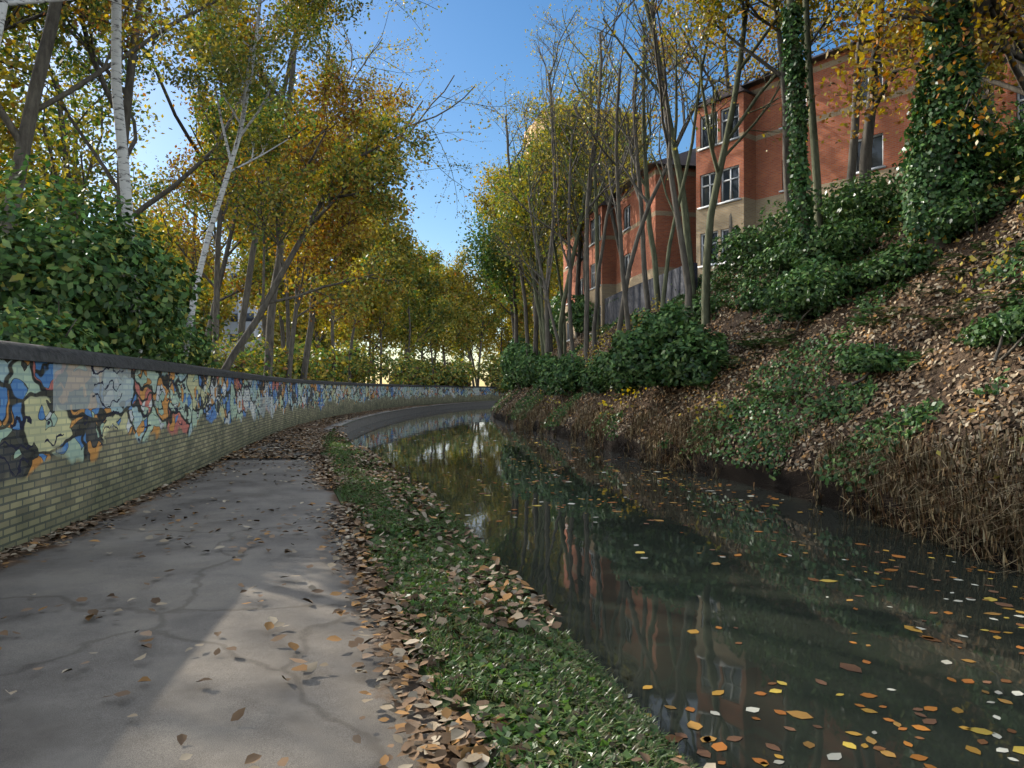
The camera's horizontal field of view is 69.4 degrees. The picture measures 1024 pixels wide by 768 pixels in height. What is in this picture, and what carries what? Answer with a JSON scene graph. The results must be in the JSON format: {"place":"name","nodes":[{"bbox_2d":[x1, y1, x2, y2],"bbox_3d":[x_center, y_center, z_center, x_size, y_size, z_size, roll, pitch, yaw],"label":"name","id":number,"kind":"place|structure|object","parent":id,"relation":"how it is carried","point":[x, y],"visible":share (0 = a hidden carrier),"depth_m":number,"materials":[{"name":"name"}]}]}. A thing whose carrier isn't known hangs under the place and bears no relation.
{"place":"outdoors","nodes":[
{"label":"outdoors","id":0,"kind":"place"},
{"bbox_2d":[0,401,480,767],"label":"footpath","id":1,"kind":"structure","parent":0,"point":[52,715],"depth_m":4.42,"materials":[{"name":"concrete"}]},
{"bbox_2d":[0,410,371,567],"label":"fallen leaves","id":2,"kind":"object","parent":1,"relation":"on","point":[44,538],"visible":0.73,"depth_m":8.02,"materials":[{"name":"brown plant"}]},
{"bbox_2d":[0,427,406,767],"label":"fallen leaves","id":3,"kind":"object","parent":1,"relation":"on","point":[239,713],"depth_m":4.94,"materials":[{"name":"brown plant"}]},
{"bbox_2d":[221,405,431,458],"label":"fallen leaves","id":4,"kind":"object","parent":1,"relation":"on","point":[292,445],"visible":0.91,"depth_m":21.05,"materials":[{"name":"brown plant"}]},
{"bbox_2d":[298,426,508,767],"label":"fallen leaves","id":5,"kind":"object","parent":1,"relation":"on","point":[411,726],"visible":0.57,"depth_m":4.06,"materials":[{"name":"brown plant"}]},
{"bbox_2d":[324,401,497,434],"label":"canal edging","id":6,"kind":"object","parent":1,"relation":"on","point":[362,421],"depth_m":50.71,"materials":[{"name":"grey concrete"}]},
{"bbox_2d":[0,0,922,385],"label":"sky","id":7,"kind":"structure","parent":0,"point":[475,37],"materials":[{"name":"blue"}]},
{"bbox_2d":[320,401,703,767],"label":"verge grass","id":8,"kind":"structure","parent":0,"point":[658,760],"depth_m":4.15,"materials":[{"name":"green plant"}]},
{"bbox_2d":[322,435,691,767],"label":"verge clover leaves","id":9,"kind":"object","parent":8,"relation":"on","point":[512,730],"visible":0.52,"depth_m":3.83,"materials":[{"name":"green plant"}]},
{"bbox_2d":[317,428,715,767],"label":"fallen leaves","id":10,"kind":"object","parent":8,"relation":"on","point":[477,756],"visible":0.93,"depth_m":5.18,"materials":[{"name":"brown plant"}]},
{"bbox_2d":[320,405,1023,767],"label":"canal water","id":11,"kind":"structure","parent":0,"point":[630,617],"depth_m":6.91,"materials":[{"name":"green liquid"}]},
{"bbox_2d":[369,411,1023,767],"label":"floating leaves","id":12,"kind":"object","parent":11,"relation":"on","point":[718,746],"depth_m":4.56,"materials":[{"name":"orange plant"}]},
{"bbox_2d":[491,166,1023,572],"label":"bank","id":13,"kind":"structure","parent":0,"point":[786,482],"depth_m":15.03,"materials":[{"name":"brown soil"}]},
{"bbox_2d":[432,160,554,337],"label":"tree","id":14,"kind":"object","parent":13,"relation":"on","point":[482,201],"visible":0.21,"depth_m":63.65,"materials":[{"name":"yellow plant"}]},
{"bbox_2d":[455,147,553,386],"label":"tree","id":15,"kind":"object","parent":13,"relation":"on","point":[489,264],"visible":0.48,"depth_m":53.49,"materials":[{"name":"green plant"}]},
{"bbox_2d":[458,64,563,355],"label":"bare tree","id":16,"kind":"object","parent":13,"relation":"on","point":[527,340],"visible":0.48,"depth_m":47.17,"materials":[{"name":"brown plant"}]},
{"bbox_2d":[477,151,567,357],"bbox_3d":[0.638,-5.856,36.882,4.672,12.735,4.906,0,0,0],"label":"bare tree","id":17,"kind":"object","parent":13,"relation":"on","point":[545,288],"visible":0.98,"depth_m":36.49,"materials":[{"name":"brown plant"}]},
{"bbox_2d":[503,343,542,392],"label":"bank shrub","id":18,"kind":"object","parent":13,"relation":"on","point":[520,365],"visible":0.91,"depth_m":44.02,"materials":[{"name":"green plant"}]},
{"bbox_2d":[478,114,581,351],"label":"bare tree","id":19,"kind":"object","parent":13,"relation":"on","point":[534,283],"visible":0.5,"depth_m":45.05,"materials":[{"name":"brown plant"}]},
{"bbox_2d":[498,119,583,348],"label":"bare tree","id":20,"kind":"object","parent":13,"relation":"on","point":[537,232],"visible":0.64,"depth_m":41.76,"materials":[{"name":"brown plant"}]},
{"bbox_2d":[482,92,613,355],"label":"tree","id":21,"kind":"object","parent":13,"relation":"on","point":[513,215],"visible":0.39,"depth_m":45.47,"materials":[{"name":"yellow plant"}]},
{"bbox_2d":[488,71,612,359],"bbox_3d":[1.728,-7.624,36.353,6.376,15.310,4.255,0,0,0],"label":"bare tree","id":22,"kind":"object","parent":13,"relation":"on","point":[569,264],"visible":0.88,"depth_m":36.50,"materials":[{"name":"brown plant"}]},
{"bbox_2d":[510,0,594,358],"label":"bare tree","id":23,"kind":"object","parent":13,"relation":"on","point":[546,309],"visible":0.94,"depth_m":40.53,"materials":[{"name":"brown plant"}]},
{"bbox_2d":[537,349,585,400],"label":"bank shrub","id":24,"kind":"object","parent":13,"relation":"on","point":[563,374],"visible":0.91,"depth_m":32.35,"materials":[{"name":"green plant"}]},
{"bbox_2d":[505,39,630,337],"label":"tree","id":25,"kind":"object","parent":13,"relation":"on","point":[578,267],"visible":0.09,"depth_m":51.13,"materials":[{"name":"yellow plant"}]},
{"bbox_2d":[532,21,640,338],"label":"bare tree","id":26,"kind":"object","parent":13,"relation":"on","point":[583,237],"visible":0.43,"depth_m":42.70,"materials":[{"name":"brown plant"}]},
{"bbox_2d":[547,15,633,341],"bbox_3d":[4.732,-10.964,38.949,5.680,18.294,4.938,0,-1,-43],"label":"bare tree","id":27,"kind":"object","parent":13,"relation":"on","point":[596,192],"visible":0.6,"depth_m":39.38,"materials":[{"name":"brown plant"}]},
{"bbox_2d":[527,0,664,358],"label":"bare tree","id":28,"kind":"object","parent":13,"relation":"on","point":[581,218],"visible":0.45,"depth_m":42.92,"materials":[{"name":"brown plant"}]},
{"bbox_2d":[554,0,647,362],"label":"bare tree","id":29,"kind":"object","parent":13,"relation":"on","point":[587,286],"visible":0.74,"depth_m":36.54,"materials":[{"name":"brown plant"}]},
{"bbox_2d":[550,0,659,331],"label":"bare tree","id":30,"kind":"object","parent":13,"relation":"on","point":[621,251],"visible":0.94,"depth_m":26.98,"materials":[{"name":"brown plant"}]},
{"bbox_2d":[557,148,695,341],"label":"apartment block","id":31,"kind":"structure","parent":13,"relation":"on","point":[662,215],"depth_m":41.81,"materials":[{"name":"brick"}]},
{"bbox_2d":[583,0,681,310],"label":"bare tree","id":32,"kind":"object","parent":13,"relation":"on","point":[645,181],"visible":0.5,"depth_m":35.03,"materials":[{"name":"brown plant"}]},
{"bbox_2d":[565,0,703,297],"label":"bare tree","id":33,"kind":"object","parent":13,"relation":"on","point":[685,214],"visible":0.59,"depth_m":29.76,"materials":[{"name":"brown plant"}]},
{"bbox_2d":[577,29,691,312],"bbox_3d":[5.762,-9.776,34.305,5.355,14.986,3.960,0,0,0],"label":"bare tree","id":34,"kind":"object","parent":13,"relation":"on","point":[643,255],"visible":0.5,"depth_m":33.59,"materials":[{"name":"brown plant"}]},
{"bbox_2d":[586,59,686,350],"bbox_3d":[6.973,-9.119,39.104,5.642,15.547,4.199,0,-1,-44],"label":"bare tree","id":35,"kind":"object","parent":13,"relation":"on","point":[608,211],"visible":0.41,"depth_m":38.62,"materials":[{"name":"brown plant"}]},
{"bbox_2d":[583,263,697,333],"bbox_3d":[5.844,-3.419,48.492,1.300,3.400,33.234,0,0,-5],"label":"fence","id":36,"kind":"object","parent":13,"relation":"on","point":[635,294],"depth_m":37.74,"materials":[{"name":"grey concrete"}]},
{"bbox_2d":[590,300,730,393],"bbox_3d":[4.964,-1.114,22.049,5.174,2.854,5.371,0,0,0],"label":"bank shrub","id":37,"kind":"object","parent":13,"relation":"on","point":[662,347],"visible":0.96,"depth_m":21.22,"materials":[{"name":"green plant"}]},
{"bbox_2d":[605,0,715,316],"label":"bare tree","id":38,"kind":"object","parent":13,"relation":"on","point":[664,99],"visible":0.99,"depth_m":24.37,"materials":[{"name":"brown plant"}]},
{"bbox_2d":[576,27,761,335],"bbox_3d":[6.739,-8.441,32.065,7.694,15.419,3.736,0,0,0],"label":"bare tree","id":39,"kind":"object","parent":13,"relation":"on","point":[639,232],"visible":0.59,"depth_m":32.32,"materials":[{"name":"brown plant"}]},
{"bbox_2d":[621,0,769,310],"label":"bare tree","id":40,"kind":"object","parent":13,"relation":"on","point":[665,281],"visible":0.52,"depth_m":28.85,"materials":[{"name":"brown plant"}]},
{"bbox_2d":[634,0,846,263],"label":"maple tree","id":41,"kind":"object","parent":13,"relation":"on","point":[763,26],"visible":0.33,"depth_m":35.16,"materials":[{"name":"yellow plant"}]},
{"bbox_2d":[711,223,783,272],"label":"bank shrub","id":42,"kind":"object","parent":13,"relation":"on","point":[741,246],"visible":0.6,"depth_m":28.28,"materials":[{"name":"green plant"}]},
{"bbox_2d":[491,171,1023,496],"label":"ground ivy","id":43,"kind":"object","parent":13,"relation":"on","point":[868,391],"visible":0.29,"depth_m":15.71,"materials":[{"name":"green plant"}]},
{"bbox_2d":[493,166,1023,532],"bbox_3d":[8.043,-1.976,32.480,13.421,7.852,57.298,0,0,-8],"label":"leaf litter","id":44,"kind":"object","parent":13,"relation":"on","point":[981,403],"visible":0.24,"depth_m":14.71,"materials":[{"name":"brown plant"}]},
{"bbox_2d":[494,381,1023,575],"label":"dry grass","id":45,"kind":"structure","parent":13,"relation":"on","point":[952,497],"depth_m":10.27,"materials":[{"name":"brown plant"}]},
{"bbox_2d":[727,275,791,317],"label":"bank shrub","id":46,"kind":"object","parent":13,"relation":"on","point":[749,300],"visible":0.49,"depth_m":22.82,"materials":[{"name":"green plant"}]},
{"bbox_2d":[637,0,889,238],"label":"tree","id":47,"kind":"object","parent":13,"relation":"on","point":[712,13],"visible":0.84,"depth_m":25.98,"materials":[{"name":"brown plant"}]},
{"bbox_2d":[668,0,866,324],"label":"bare tree","id":48,"kind":"object","parent":13,"relation":"on","point":[706,270],"visible":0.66,"depth_m":26.33,"materials":[{"name":"brown plant"}]},
{"bbox_2d":[737,237,799,283],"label":"bank shrub","id":49,"kind":"object","parent":13,"relation":"on","point":[776,265],"visible":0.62,"depth_m":23.94,"materials":[{"name":"green plant"}]},
{"bbox_2d":[533,162,1023,478],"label":"yellow sapling leaves","id":50,"kind":"object","parent":13,"relation":"on","point":[988,269],"visible":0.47,"depth_m":16.32,"materials":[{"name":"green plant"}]},
{"bbox_2d":[776,0,823,279],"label":"ivy","id":51,"kind":"object","parent":13,"relation":"on","point":[793,23],"visible":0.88,"depth_m":20.14,"materials":[{"name":"green plant"}]},
{"bbox_2d":[754,192,851,246],"bbox_3d":[9.982,-5.559,25.104,3.254,2.350,5.349,0,0,0],"label":"bank shrub","id":52,"kind":"object","parent":13,"relation":"on","point":[769,221],"visible":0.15,"depth_m":25.07,"materials":[{"name":"green plant"}]},
{"bbox_2d":[594,168,1023,416],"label":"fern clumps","id":53,"kind":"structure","parent":13,"relation":"on","point":[855,319],"depth_m":15.77,"materials":[{"name":"green plant"}]},
{"bbox_2d":[752,253,871,330],"bbox_3d":[7.764,-2.334,18.669,2.941,1.982,3.591,0,0,0],"label":"bank shrub","id":54,"kind":"object","parent":13,"relation":"on","point":[814,287],"visible":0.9,"depth_m":18.28,"materials":[{"name":"green plant"}]},
{"bbox_2d":[803,0,822,237],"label":"bare tree","id":55,"kind":"object","parent":13,"relation":"on","point":[816,175],"visible":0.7,"depth_m":22.34,"materials":[{"name":"brown plant"}]},
{"bbox_2d":[782,214,897,268],"bbox_3d":[9.059,-3.769,20.722,2.704,1.520,3.246,0,0,0],"label":"bank shrub","id":56,"kind":"object","parent":13,"relation":"on","point":[849,243],"visible":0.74,"depth_m":19.77,"materials":[{"name":"green plant"}]},
{"bbox_2d":[690,0,1023,277],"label":"apartment block","id":57,"kind":"structure","parent":13,"relation":"on","point":[752,178],"depth_m":33.21,"materials":[{"name":"brick"}]},
{"bbox_2d":[738,0,994,252],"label":"ivy clad tree","id":58,"kind":"object","parent":13,"relation":"on","point":[937,169],"visible":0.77,"depth_m":16.72,"materials":[{"name":"green plant"}]},
{"bbox_2d":[814,169,919,236],"bbox_3d":[10.562,-5.270,21.830,3.069,2.498,4.307,0,0,23],"label":"bank shrub","id":59,"kind":"object","parent":13,"relation":"on","point":[860,198],"visible":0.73,"depth_m":21.07,"materials":[{"name":"green plant"}]},
{"bbox_2d":[828,338,920,385],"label":"bank shrub","id":60,"kind":"object","parent":13,"relation":"on","point":[856,360],"visible":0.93,"depth_m":14.21,"materials":[{"name":"green plant"}]},
{"bbox_2d":[830,240,943,293],"bbox_3d":[8.833,-2.682,17.247,2.310,1.381,2.792,0,0,0],"label":"bank shrub","id":61,"kind":"object","parent":13,"relation":"on","point":[901,261],"visible":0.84,"depth_m":16.71,"materials":[{"name":"green plant"}]},
{"bbox_2d":[765,0,1017,207],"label":"maple tree","id":62,"kind":"object","parent":13,"relation":"on","point":[866,149],"visible":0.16,"depth_m":23.38,"materials":[{"name":"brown plant"}]},
{"bbox_2d":[846,1,974,192],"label":"maple tree","id":63,"kind":"object","parent":13,"relation":"on","point":[852,159],"visible":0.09,"depth_m":27.79,"materials":[{"name":"brown plant"}]},
{"bbox_2d":[809,0,1023,172],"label":"tree foliage","id":64,"kind":"object","parent":13,"relation":"on","point":[994,15],"visible":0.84,"depth_m":16.89,"materials":[{"name":"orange plant"}]},
{"bbox_2d":[888,97,1023,197],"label":"bank shrub","id":65,"kind":"object","parent":13,"relation":"on","point":[992,163],"visible":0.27,"depth_m":17.56,"materials":[{"name":"green plant"}]},
{"bbox_2d":[916,169,1023,236],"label":"bank shrub","id":66,"kind":"object","parent":13,"relation":"on","point":[977,203],"visible":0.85,"depth_m":16.22,"materials":[{"name":"green plant"}]},
{"bbox_2d":[951,304,1023,361],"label":"bank shrub","id":67,"kind":"object","parent":13,"relation":"on","point":[1008,328],"visible":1,"depth_m":11.50,"materials":[{"name":"green plant"}]},
{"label":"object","id":68,"kind":"structure","parent":0,"visible":0},
{"bbox_2d":[0,39,90,217],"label":"tree","id":69,"kind":"object","parent":68,"relation":"on","point":[6,137],"visible":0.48,"depth_m":26.54,"materials":[{"name":"green plant"}]},
{"bbox_2d":[0,298,115,367],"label":"shrub","id":70,"kind":"object","parent":68,"relation":"on","point":[50,328],"visible":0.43,"depth_m":8.89,"materials":[{"name":"green plant"}]},
{"bbox_2d":[0,0,162,129],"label":"tree","id":71,"kind":"object","parent":68,"relation":"on","point":[18,23],"visible":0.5,"depth_m":21.66,"materials":[{"name":"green plant"}]},
{"bbox_2d":[0,24,171,267],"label":"tree","id":72,"kind":"object","parent":68,"relation":"on","point":[67,161],"visible":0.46,"depth_m":32.74,"materials":[{"name":"green plant"}]},
{"bbox_2d":[0,47,191,296],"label":"tree","id":73,"kind":"object","parent":68,"relation":"on","point":[136,200],"visible":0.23,"depth_m":40.32,"materials":[{"name":"green plant"}]},
{"bbox_2d":[0,145,203,359],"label":"shrub","id":74,"kind":"object","parent":68,"relation":"on","point":[70,285],"visible":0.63,"depth_m":11.56,"materials":[{"name":"green plant"}]},
{"bbox_2d":[0,0,215,287],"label":"tree","id":75,"kind":"object","parent":68,"relation":"on","point":[23,137],"visible":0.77,"depth_m":16.32,"materials":[{"name":"brown plant"}]},
{"bbox_2d":[111,0,142,353],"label":"tree","id":76,"kind":"object","parent":68,"relation":"on","point":[118,105],"visible":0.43,"depth_m":13.35,"materials":[{"name":"white plant"}]},
{"bbox_2d":[0,0,254,104],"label":"tree","id":77,"kind":"object","parent":68,"relation":"on","point":[4,4],"visible":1,"depth_m":12.02,"materials":[{"name":"yellow plant"}]},
{"bbox_2d":[0,0,326,276],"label":"tree","id":78,"kind":"object","parent":68,"relation":"on","point":[95,62],"visible":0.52,"depth_m":23.93,"materials":[{"name":"yellow plant"}]},
{"bbox_2d":[142,302,224,367],"bbox_3d":[-9.146,-0.365,18.515,3.688,3.588,5.446,0,0,0],"label":"shrub","id":79,"kind":"object","parent":68,"relation":"on","point":[200,345],"visible":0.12,"depth_m":18.33,"materials":[{"name":"green plant"}]},
{"bbox_2d":[114,119,267,339],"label":"tree","id":80,"kind":"object","parent":68,"relation":"on","point":[190,265],"visible":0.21,"depth_m":52.92,"materials":[{"name":"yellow plant"}]},
{"bbox_2d":[178,241,238,346],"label":"woodland tree","id":81,"kind":"object","parent":68,"relation":"on","point":[205,311],"visible":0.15,"depth_m":92.08,"materials":[{"name":"green plant"}]},
{"bbox_2d":[138,0,293,354],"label":"tree","id":82,"kind":"object","parent":68,"relation":"on","point":[217,231],"visible":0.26,"depth_m":34.97,"materials":[{"name":"brown plant"}]},
{"bbox_2d":[143,123,301,366],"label":"tree","id":83,"kind":"object","parent":68,"relation":"on","point":[186,241],"visible":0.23,"depth_m":46.84,"materials":[{"name":"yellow plant"}]},
{"bbox_2d":[189,328,283,376],"bbox_3d":[-10.989,-0.337,27.729,3.855,3.705,7.379,0,0,0],"label":"shrub","id":84,"kind":"object","parent":68,"relation":"on","point":[249,367],"visible":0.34,"depth_m":27.85,"materials":[{"name":"green plant"}]},
{"bbox_2d":[0,0,494,375],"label":"tree","id":85,"kind":"object","parent":68,"relation":"on","point":[270,324],"visible":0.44,"depth_m":31.42,"materials":[{"name":"brown plant"}]},
{"bbox_2d":[0,359,507,552],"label":"graffiti wall","id":86,"kind":"structure","parent":68,"relation":"on","point":[80,442],"depth_m":9.63,"materials":[{"name":"brick"}]},
{"bbox_2d":[0,340,499,387],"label":"wall coping","id":87,"kind":"object","parent":86,"relation":"on","point":[9,350],"depth_m":9.70,"materials":[{"name":"concrete"}]},
{"bbox_2d":[176,113,340,346],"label":"tree","id":88,"kind":"object","parent":68,"relation":"on","point":[280,306],"visible":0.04,"depth_m":55.88,"materials":[{"name":"yellow plant"}]},
{"bbox_2d":[151,0,372,362],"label":"tree","id":89,"kind":"object","parent":68,"relation":"on","point":[232,72],"visible":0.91,"depth_m":18.85,"materials":[{"name":"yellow plant"}]},
{"bbox_2d":[226,334,314,379],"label":"shrub","id":90,"kind":"object","parent":68,"relation":"on","point":[280,365],"visible":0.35,"depth_m":40.01,"materials":[{"name":"green plant"}]},
{"bbox_2d":[188,96,363,352],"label":"tree","id":91,"kind":"object","parent":68,"relation":"on","point":[269,263],"visible":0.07,"depth_m":45.78,"materials":[{"name":"yellow plant"}]},
{"bbox_2d":[155,0,420,370],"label":"tree","id":92,"kind":"object","parent":68,"relation":"on","point":[344,118],"visible":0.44,"depth_m":29.01,"materials":[{"name":"yellow plant"}]},
{"bbox_2d":[279,334,351,381],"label":"shrub","id":93,"kind":"object","parent":68,"relation":"on","point":[321,363],"visible":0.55,"depth_m":49.38,"materials":[{"name":"green plant"}]},
{"bbox_2d":[196,92,443,369],"bbox_3d":[-5.509,-3.525,21.397,5.817,10.271,5.505,0,0,23],"label":"tree","id":94,"kind":"object","parent":68,"relation":"on","point":[347,164],"visible":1,"depth_m":21.05,"materials":[{"name":"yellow plant"}]},
{"bbox_2d":[252,58,419,377],"bbox_3d":[-9.647,-7.142,39.270,8.043,18.036,8.714,0,-1,-35],"label":"tree","id":95,"kind":"object","parent":68,"relation":"on","point":[329,234],"visible":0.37,"depth_m":38.81,"materials":[{"name":"yellow plant"}]},
{"bbox_2d":[290,129,411,379],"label":"tree","id":96,"kind":"object","parent":68,"relation":"on","point":[347,257],"visible":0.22,"depth_m":52.70,"materials":[{"name":"yellow plant"}]},
{"bbox_2d":[331,340,394,383],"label":"shrub","id":97,"kind":"object","parent":68,"relation":"on","point":[361,366],"visible":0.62,"depth_m":62.95,"materials":[{"name":"green plant"}]},
{"bbox_2d":[321,219,426,383],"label":"tree","id":98,"kind":"object","parent":68,"relation":"on","point":[386,302],"visible":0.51,"depth_m":68.45,"materials":[{"name":"yellow plant"}]},
{"bbox_2d":[336,179,418,381],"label":"tree","id":99,"kind":"object","parent":68,"relation":"on","point":[391,270],"visible":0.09,"depth_m":57.77,"materials":[{"name":"yellow plant"}]},
{"bbox_2d":[268,0,526,379],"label":"tree","id":100,"kind":"object","parent":68,"relation":"on","point":[307,350],"visible":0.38,"depth_m":41.00,"materials":[{"name":"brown plant"}]},
{"bbox_2d":[386,351,433,388],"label":"shrub","id":101,"kind":"object","parent":68,"relation":"on","point":[410,371],"visible":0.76,"depth_m":74.09,"materials":[{"name":"green plant"}]},
{"bbox_2d":[384,239,451,360],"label":"tree","id":102,"kind":"object","parent":68,"relation":"on","point":[422,283],"visible":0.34,"depth_m":84.90,"materials":[{"name":"yellow plant"}]},
{"bbox_2d":[376,230,468,358],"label":"tree","id":103,"kind":"object","parent":68,"relation":"on","point":[411,303],"visible":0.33,"depth_m":78.78,"materials":[{"name":"yellow plant"}]},
{"bbox_2d":[419,261,484,367],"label":"tree","id":104,"kind":"object","parent":68,"relation":"on","point":[461,330],"visible":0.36,"depth_m":99.10,"materials":[{"name":"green plant"}]},
{"bbox_2d":[428,358,476,390],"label":"shrub","id":105,"kind":"object","parent":68,"relation":"on","point":[461,373],"visible":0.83,"depth_m":88.80,"materials":[{"name":"green plant"}]},
{"bbox_2d":[449,262,529,385],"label":"tree","id":106,"kind":"object","parent":68,"relation":"on","point":[494,315],"visible":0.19,"depth_m":113.45,"materials":[{"name":"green plant"}]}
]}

